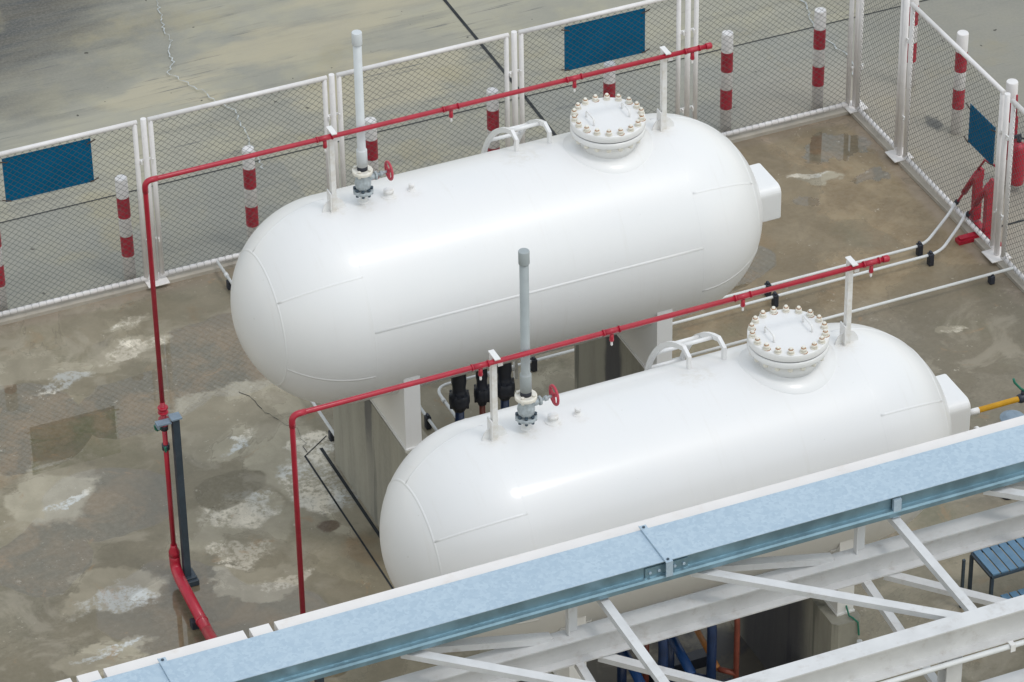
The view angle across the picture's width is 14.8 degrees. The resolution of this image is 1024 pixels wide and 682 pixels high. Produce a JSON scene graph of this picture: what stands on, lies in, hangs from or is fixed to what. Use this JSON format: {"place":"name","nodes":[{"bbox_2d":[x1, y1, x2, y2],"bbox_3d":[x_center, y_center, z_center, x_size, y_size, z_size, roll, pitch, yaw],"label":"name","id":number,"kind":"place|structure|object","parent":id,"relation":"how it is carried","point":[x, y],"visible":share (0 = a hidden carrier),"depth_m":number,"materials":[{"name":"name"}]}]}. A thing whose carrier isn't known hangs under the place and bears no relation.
{"place":"outdoors","nodes":[
{"label":"outdoors","id":0,"kind":"place"},
{"bbox_2d":[0,0,1023,309],"bbox_3d":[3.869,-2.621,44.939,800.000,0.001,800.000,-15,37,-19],"label":"ground","id":1,"kind":"structure","parent":0,"point":[72,66],"depth_m":45.55,"materials":[{"name":"concrete"}]},
{"bbox_2d":[0,234,7,311],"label":"bollard","id":2,"kind":"object","parent":1,"relation":"on","point":[4,294],"visible":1,"depth_m":41.67,"materials":[{"name":"metal"}]},
{"bbox_2d":[115,174,135,279],"bbox_3d":[-4.103,-1.189,41.956,0.135,1.300,0.135,-15,37,-18],"label":"bollard","id":3,"kind":"object","parent":1,"relation":"on","point":[126,233],"visible":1,"depth_m":41.89,"materials":[{"name":"metal"}]},
{"bbox_2d":[157,4,263,168],"bbox_3d":[-3.807,-3.198,45.899,0.474,0.043,4.995,-14,37,-17],"label":"pavement crack","id":4,"kind":"object","parent":1,"relation":"on","point":[195,87],"visible":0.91,"depth_m":45.65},
{"bbox_2d":[242,145,258,239],"bbox_3d":[-2.801,-1.519,42.396,0.135,1.300,0.135,17,39,24],"label":"bollard","id":5,"kind":"object","parent":1,"relation":"on","point":[251,211],"visible":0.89,"depth_m":42.29,"materials":[{"name":"red metal"}]},
{"bbox_2d":[365,117,378,179],"bbox_3d":[-1.512,-1.850,42.837,0.135,1.300,0.135,-5,36,-6],"label":"bollard","id":6,"kind":"object","parent":1,"relation":"on","point":[372,143],"visible":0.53,"depth_m":42.59,"materials":[{"name":"metal"}]},
{"bbox_2d":[0,0,925,222],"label":"expansion joint","id":7,"kind":"object","parent":1,"relation":"on","point":[433,118],"visible":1,"depth_m":44.88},
{"bbox_2d":[443,0,524,96],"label":"expansion joint","id":8,"kind":"object","parent":1,"relation":"on","point":[471,32],"visible":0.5,"depth_m":46.43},
{"bbox_2d":[486,87,499,151],"bbox_3d":[-0.204,-2.196,43.298,0.135,1.300,0.135,-30,44,-35],"label":"bollard","id":9,"kind":"object","parent":1,"relation":"on","point":[491,115],"visible":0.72,"depth_m":43.05,"materials":[{"name":"metal"}]},
{"bbox_2d":[0,114,1023,681],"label":"concrete pad","id":10,"kind":"object","parent":1,"relation":"on","point":[88,584],"visible":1,"depth_m":40.01,"materials":[{"name":"grey concrete"}]},
{"bbox_2d":[155,412,199,586],"bbox_3d":[-3.188,1.520,37.484,0.275,1.966,0.220,-15,37,-19],"label":"pipe support pole","id":11,"kind":"object","parent":10,"relation":"on","point":[187,569],"visible":1,"depth_m":37.43,"materials":[{"name":"grey metal"}]},
{"bbox_2d":[239,392,306,451],"bbox_3d":[-2.381,0.791,40.205,0.151,0.007,1.310,-23,40,-28],"label":"pad crack","id":12,"kind":"object","parent":10,"relation":"on","point":[274,417],"visible":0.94,"depth_m":40.31,"materials":[{"name":"grey concrete"}]},
{"bbox_2d":[216,260,333,440],"bbox_3d":[-2.428,0.143,41.016,0.056,0.142,3.660,-15,37,-19],"label":"white conduit","id":13,"kind":"object","parent":10,"relation":"on","point":[330,430],"visible":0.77,"depth_m":40.17,"materials":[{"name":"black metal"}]},
{"bbox_2d":[314,678,323,681],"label":"pipe support pole","id":14,"kind":"object","parent":10,"relation":"on","point":[320,680],"depth_m":34.08,"materials":[{"name":"grey metal"}]},
{"bbox_2d":[304,456,393,588],"bbox_3d":[-1.569,1.821,38.725,0.020,0.001,2.562,-15,37,-19],"label":"slab joint","id":15,"kind":"object","parent":10,"relation":"on","point":[354,530],"visible":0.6,"depth_m":38.78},
{"bbox_2d":[319,447,379,537],"bbox_3d":[-1.421,1.735,38.844,0.035,0.001,2.521,-15,37,-19],"label":"slab joint","id":16,"kind":"object","parent":10,"relation":"on","point":[350,491],"visible":0.6,"depth_m":39.19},
{"bbox_2d":[333,400,427,527],"bbox_3d":[-1.253,1.106,38.484,0.290,1.455,2.060,-15,37,-19],"label":"concrete pedestal","id":17,"kind":"object","parent":10,"relation":"on","point":[371,453],"visible":0.27,"depth_m":38.53,"materials":[{"name":"grey concrete"}]},
{"bbox_2d":[230,30,780,450],"bbox_3d":[-0.054,-0.930,37.773,5.562,5.530,2.201,-15,37,-19],"label":"gas tank","id":18,"kind":"object","parent":17,"relation":"on","point":[607,211],"visible":0.99,"depth_m":36.89,"materials":[{"name":"white metal"}]},
{"bbox_2d":[142,42,712,639],"bbox_3d":[-0.223,0.418,36.699,5.775,4.591,2.655,-15,37,-19],"label":"red spray pipe","id":19,"kind":"object","parent":18,"relation":"attached to","point":[198,620],"visible":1,"depth_m":36.69,"materials":[{"name":"metal"}]},
{"bbox_2d":[480,649,554,681],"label":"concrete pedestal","id":20,"kind":"object","parent":10,"relation":"on","point":[482,651],"depth_m":36.00,"materials":[{"name":"grey concrete"}]},
{"bbox_2d":[574,335,644,388],"bbox_3d":[1.158,0.474,39.326,0.290,1.455,2.060,-15,37,-19],"label":"concrete pedestal","id":21,"kind":"object","parent":10,"relation":"on","point":[599,360],"depth_m":39.40,"materials":[{"name":"grey concrete"}]},
{"bbox_2d":[641,648,731,681],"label":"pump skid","id":22,"kind":"object","parent":10,"relation":"on","point":[698,659],"visible":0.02,"depth_m":36.38,"materials":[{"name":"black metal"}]},
{"bbox_2d":[421,202,955,430],"bbox_3d":[1.677,-0.280,41.487,7.328,0.180,2.109,-29,44,-34],"label":"white conduit","id":23,"kind":"object","parent":10,"relation":"on","point":[429,423],"visible":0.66,"depth_m":42.05,"materials":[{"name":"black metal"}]},
{"bbox_2d":[437,211,966,417],"bbox_3d":[1.746,-0.097,41.225,2.528,0.180,7.336,25,43,32],"label":"white conduit","id":24,"kind":"object","parent":10,"relation":"on","point":[775,296],"visible":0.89,"depth_m":41.66,"materials":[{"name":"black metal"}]},
{"bbox_2d":[381,481,1023,681],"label":"steel truss","id":25,"kind":"object","parent":10,"relation":"on","point":[945,636],"visible":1,"depth_m":31.95,"materials":[{"name":"white metal"}]},
{"bbox_2d":[92,424,1023,681],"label":"steel beam","id":26,"kind":"structure","parent":25,"relation":"on","point":[642,557],"depth_m":31.77,"materials":[{"name":"metal"}]},
{"bbox_2d":[57,678,71,681],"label":"capping board","id":27,"kind":"object","parent":26,"relation":"on","point":[67,680],"visible":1,"depth_m":30.73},
{"bbox_2d":[76,670,101,681],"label":"capping board","id":28,"kind":"object","parent":26,"relation":"on","point":[91,676],"visible":1,"depth_m":30.76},
{"bbox_2d":[103,630,247,677],"bbox_3d":[-2.591,2.542,30.915,1.163,0.075,0.349,-15,37,-19],"label":"capping board","id":29,"kind":"object","parent":26,"relation":"on","point":[175,653],"visible":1,"depth_m":30.98,"materials":[{"name":"white metal"}]},
{"bbox_2d":[249,623,272,637],"bbox_3d":[-1.936,2.373,31.139,0.168,0.075,0.341,-15,37,-19],"label":"capping board","id":30,"kind":"object","parent":26,"relation":"on","point":[260,630],"visible":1,"depth_m":31.21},
{"bbox_2d":[274,415,1023,630],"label":"capping board","id":31,"kind":"object","parent":26,"relation":"on","point":[619,531],"visible":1,"depth_m":32.25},
{"bbox_2d":[881,639,1023,681],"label":"front conduit","id":32,"kind":"object","parent":25,"relation":"attached to","point":[1012,645],"visible":1,"depth_m":31.53,"materials":[{"name":"white metal"}]},
{"bbox_2d":[731,569,860,669],"bbox_3d":[2.592,2.562,36.317,0.290,1.455,2.060,-15,37,-19],"label":"concrete pedestal","id":33,"kind":"object","parent":10,"relation":"on","point":[791,632],"visible":0.45,"depth_m":35.93,"materials":[{"name":"grey concrete"}]},
{"bbox_2d":[379,248,970,681],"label":"gas tank","id":34,"kind":"object","parent":33,"relation":"on","point":[783,394],"visible":0.69,"depth_m":33.93,"materials":[{"name":"white metal"}]},
{"bbox_2d":[289,255,889,613],"bbox_3d":[1.214,2.476,33.731,5.670,4.591,2.655,-15,37,-19],"label":"red spray pipe","id":35,"kind":"object","parent":34,"relation":"attached to","point":[480,366],"visible":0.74,"depth_m":33.29,"materials":[{"name":"metal"}]},
{"bbox_2d":[619,639,667,681],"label":"branch pipe","id":36,"kind":"object","parent":34,"relation":"attached to","point":[662,657],"visible":0.41,"depth_m":35.00,"materials":[{"name":"blue metal"}]},
{"bbox_2d":[668,625,716,679],"bbox_3d":[1.621,2.870,35.548,0.219,1.819,0.606,-15,37,-19],"label":"branch pipe","id":37,"kind":"object","parent":34,"relation":"attached to","point":[681,654],"visible":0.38,"depth_m":35.33,"materials":[{"name":"blue metal"}]},
{"bbox_2d":[694,618,739,678],"bbox_3d":[1.847,2.810,35.636,0.183,1.812,0.584,-15,37,-19],"label":"branch pipe","id":38,"kind":"object","parent":34,"relation":"attached to","point":[734,672],"visible":0.55,"depth_m":35.44,"materials":[{"name":"orange metal"}]},
{"bbox_2d":[970,378,1023,415],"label":"yellow pipe","id":39,"kind":"object","parent":34,"relation":"attached to","point":[1018,398],"visible":0.99,"depth_m":35.90,"materials":[{"name":"metal"}]},
{"bbox_2d":[845,605,859,634],"bbox_3d":[2.973,2.347,35.221,0.068,0.457,0.402,-19,39,-23],"label":"green cord","id":40,"kind":"object","parent":33,"relation":"hanging from","point":[853,618],"visible":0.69,"depth_m":35.17,"materials":[{"name":"plastic"}]},
{"bbox_2d":[672,267,1013,359],"bbox_3d":[3.119,-0.147,41.303,4.850,0.136,0.069,-15,37,-19],"label":"white conduit","id":41,"kind":"object","parent":10,"relation":"on","point":[991,277],"visible":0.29,"depth_m":41.62,"materials":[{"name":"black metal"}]},
{"bbox_2d":[954,159,1001,245],"bbox_3d":[5.046,-1.575,42.593,0.509,0.937,0.696,1,35,3],"label":"red stand","id":42,"kind":"object","parent":10,"relation":"on","point":[967,238],"visible":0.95,"depth_m":42.65,"materials":[{"name":"paint"}]},
{"bbox_2d":[959,537,1023,607],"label":"slatted step","id":43,"kind":"object","parent":10,"relation":"on","point":[986,565],"visible":0.67,"depth_m":37.41,"materials":[{"name":"blue paint"}]},
{"bbox_2d":[1000,410,1023,499],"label":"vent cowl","id":44,"kind":"object","parent":10,"relation":"on","point":[1007,415],"visible":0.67,"depth_m":38.41,"materials":[{"name":"metal"}]},
{"bbox_2d":[0,107,1023,325],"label":"kerb","id":45,"kind":"structure","parent":1,"relation":"on","point":[934,195],"depth_m":42.59,"materials":[{"name":"concrete"}]},
{"bbox_2d":[140,117,169,287],"bbox_3d":[-3.821,-1.480,41.647,0.240,2.030,0.240,-15,37,-19],"label":"fence post","id":46,"kind":"object","parent":45,"relation":"on","point":[160,281],"visible":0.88,"depth_m":41.62,"materials":[{"name":"white metal"}]},
{"bbox_2d":[0,120,149,316],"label":"fence panel","id":47,"kind":"object","parent":46,"relation":"attached to","point":[82,135],"visible":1,"depth_m":41.41,"materials":[{"name":"white paint"}]},
{"bbox_2d":[0,138,98,201],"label":"blue sign","id":48,"kind":"object","parent":47,"relation":"attached to","point":[34,166],"visible":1,"depth_m":40.94,"materials":[{"name":"blue metal"}]},
{"bbox_2d":[147,75,329,276],"bbox_3d":[-2.861,-1.744,41.972,1.999,2.000,0.063,-15,37,-19],"label":"fence panel","id":49,"kind":"object","parent":46,"relation":"attached to","point":[206,106],"visible":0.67,"depth_m":41.82,"materials":[{"name":"white paint"}]},
{"bbox_2d":[328,73,340,188],"bbox_3d":[-1.894,-1.985,42.320,0.240,2.030,0.240,-15,37,-19],"label":"fence post","id":50,"kind":"object","parent":45,"relation":"on","point":[332,114],"visible":0.41,"depth_m":42.00,"materials":[{"name":"white metal"}]},
{"bbox_2d":[509,30,521,142],"bbox_3d":[0.035,-2.490,42.994,0.240,2.030,0.240,-15,37,-19],"label":"fence post","id":51,"kind":"object","parent":45,"relation":"on","point":[513,73],"visible":0.43,"depth_m":42.70,"materials":[{"name":"white metal"}]},
{"bbox_2d":[336,33,509,187],"bbox_3d":[-0.934,-2.249,42.646,1.984,2.000,0.063,-15,37,-19],"label":"fence panel","id":52,"kind":"object","parent":51,"relation":"attached to","point":[504,36],"visible":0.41,"depth_m":42.37,"materials":[{"name":"white paint"}]},
{"bbox_2d":[518,0,680,143],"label":"fence panel","id":53,"kind":"object","parent":51,"relation":"attached to","point":[525,31],"visible":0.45,"depth_m":43.02,"materials":[{"name":"white paint"}]},
{"bbox_2d":[561,8,649,70],"bbox_3d":[1.018,-3.270,42.971,1.059,0.560,0.039,-15,37,-19],"label":"blue sign","id":54,"kind":"object","parent":53,"relation":"attached to","point":[584,44],"visible":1,"depth_m":42.98,"materials":[{"name":"blue metal"}]},
{"bbox_2d":[680,0,694,116],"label":"fence post","id":55,"kind":"object","parent":45,"relation":"on","point":[686,33],"visible":0.76,"depth_m":43.56,"materials":[{"name":"white metal"}]},
{"bbox_2d":[842,0,867,113],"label":"fence post","id":56,"kind":"object","parent":45,"relation":"on","point":[850,109],"visible":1,"depth_m":44.60,"materials":[{"name":"white metal"}]},
{"bbox_2d":[693,0,853,135],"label":"fence panel","id":57,"kind":"object","parent":56,"relation":"attached to","point":[847,102],"visible":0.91,"depth_m":44.16,"materials":[{"name":"white paint"}]},
{"bbox_2d":[885,0,913,162],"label":"fence post","id":58,"kind":"object","parent":45,"relation":"on","point":[894,155],"visible":1,"depth_m":43.55,"materials":[{"name":"white metal"}]},
{"bbox_2d":[854,0,903,150],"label":"fence panel","id":59,"kind":"object","parent":58,"relation":"attached to","point":[879,130],"visible":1,"depth_m":44.05,"materials":[{"name":"white paint"}]},
{"bbox_2d":[982,92,1011,262],"bbox_3d":[5.188,-1.750,41.816,0.240,2.030,0.240,-15,37,-19],"label":"fence post","id":60,"kind":"object","parent":45,"relation":"on","point":[993,255],"visible":1,"depth_m":41.88,"materials":[{"name":"white metal"}]},
{"bbox_2d":[902,2,1005,249],"bbox_3d":[4.753,-2.329,42.624,0.063,2.000,2.024,-15,37,-19],"label":"fence panel","id":61,"kind":"object","parent":60,"relation":"attached to","point":[990,242],"visible":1,"depth_m":42.60,"materials":[{"name":"white paint"}]},
{"bbox_2d":[964,102,995,165],"bbox_3d":[4.986,-2.192,42.053,0.039,0.480,0.639,-15,37,-19],"label":"blue sign","id":62,"kind":"object","parent":61,"relation":"attached to","point":[985,139],"visible":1,"depth_m":42.06,"materials":[{"name":"blue metal"}]},
{"bbox_2d":[524,96,556,135],"bbox_3d":[0.477,-2.340,44.612,0.040,0.001,1.752,-14,37,-18],"label":"expansion joint","id":63,"kind":"object","parent":1,"relation":"on","point":[537,113],"visible":0.4,"depth_m":44.99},
{"bbox_2d":[603,60,615,97],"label":"bollard","id":64,"kind":"object","parent":1,"relation":"on","point":[609,81],"visible":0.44,"depth_m":43.43,"materials":[{"name":"white metal"}]},
{"bbox_2d":[720,30,733,132],"bbox_3d":[2.401,-2.891,44.226,0.135,1.300,0.135,-18,38,-23],"label":"bollard","id":65,"kind":"object","parent":1,"relation":"on","point":[728,100],"visible":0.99,"depth_m":44.15,"materials":[{"name":"metal"}]},
{"bbox_2d":[811,7,825,109],"bbox_3d":[3.464,-3.177,44.608,0.135,1.300,0.135,14,37,20],"label":"bollard","id":66,"kind":"object","parent":1,"relation":"on","point":[815,81],"visible":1,"depth_m":44.54,"materials":[{"name":"metal"}]},
{"bbox_2d":[800,0,853,74],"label":"pavement crack","id":67,"kind":"object","parent":1,"relation":"on","point":[826,39],"visible":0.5,"depth_m":46.49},
{"bbox_2d":[906,0,918,86],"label":"bollard","id":68,"kind":"object","parent":1,"relation":"on","point":[916,2],"visible":0.35,"depth_m":45.01,"materials":[{"name":"metal"}]},
{"bbox_2d":[950,30,968,134],"bbox_3d":[5.003,-2.888,44.159,0.135,1.300,0.135,26,43,32],"label":"bollard","id":69,"kind":"object","parent":1,"relation":"on","point":[962,39],"visible":0.89,"depth_m":44.10,"materials":[{"name":"metal"}]},
{"bbox_2d":[1004,78,1017,185],"bbox_3d":[5.448,-2.288,43.294,0.135,1.300,0.135,1,35,3],"label":"bollard","id":70,"kind":"object","parent":1,"relation":"on","point":[1012,86],"visible":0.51,"depth_m":42.95,"materials":[{"name":"white metal"}]},
{"bbox_2d":[1011,95,1023,186],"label":"fire extinguisher","id":71,"kind":"object","parent":1,"relation":"on","point":[1017,164],"visible":0.66,"depth_m":43.21,"materials":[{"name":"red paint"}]},
{"bbox_3d":[6.054,-0.620,40.185,0.240,2.030,0.240,-15,37,-19],"label":"fence post","id":72,"kind":"object","parent":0,"visible":0},
{"bbox_2d":[1000,99,1023,281],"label":"fence panel","id":73,"kind":"object","parent":72,"relation":"attached to","point":[1015,104],"visible":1,"depth_m":41.70,"materials":[{"name":"white paint"}]}
]}

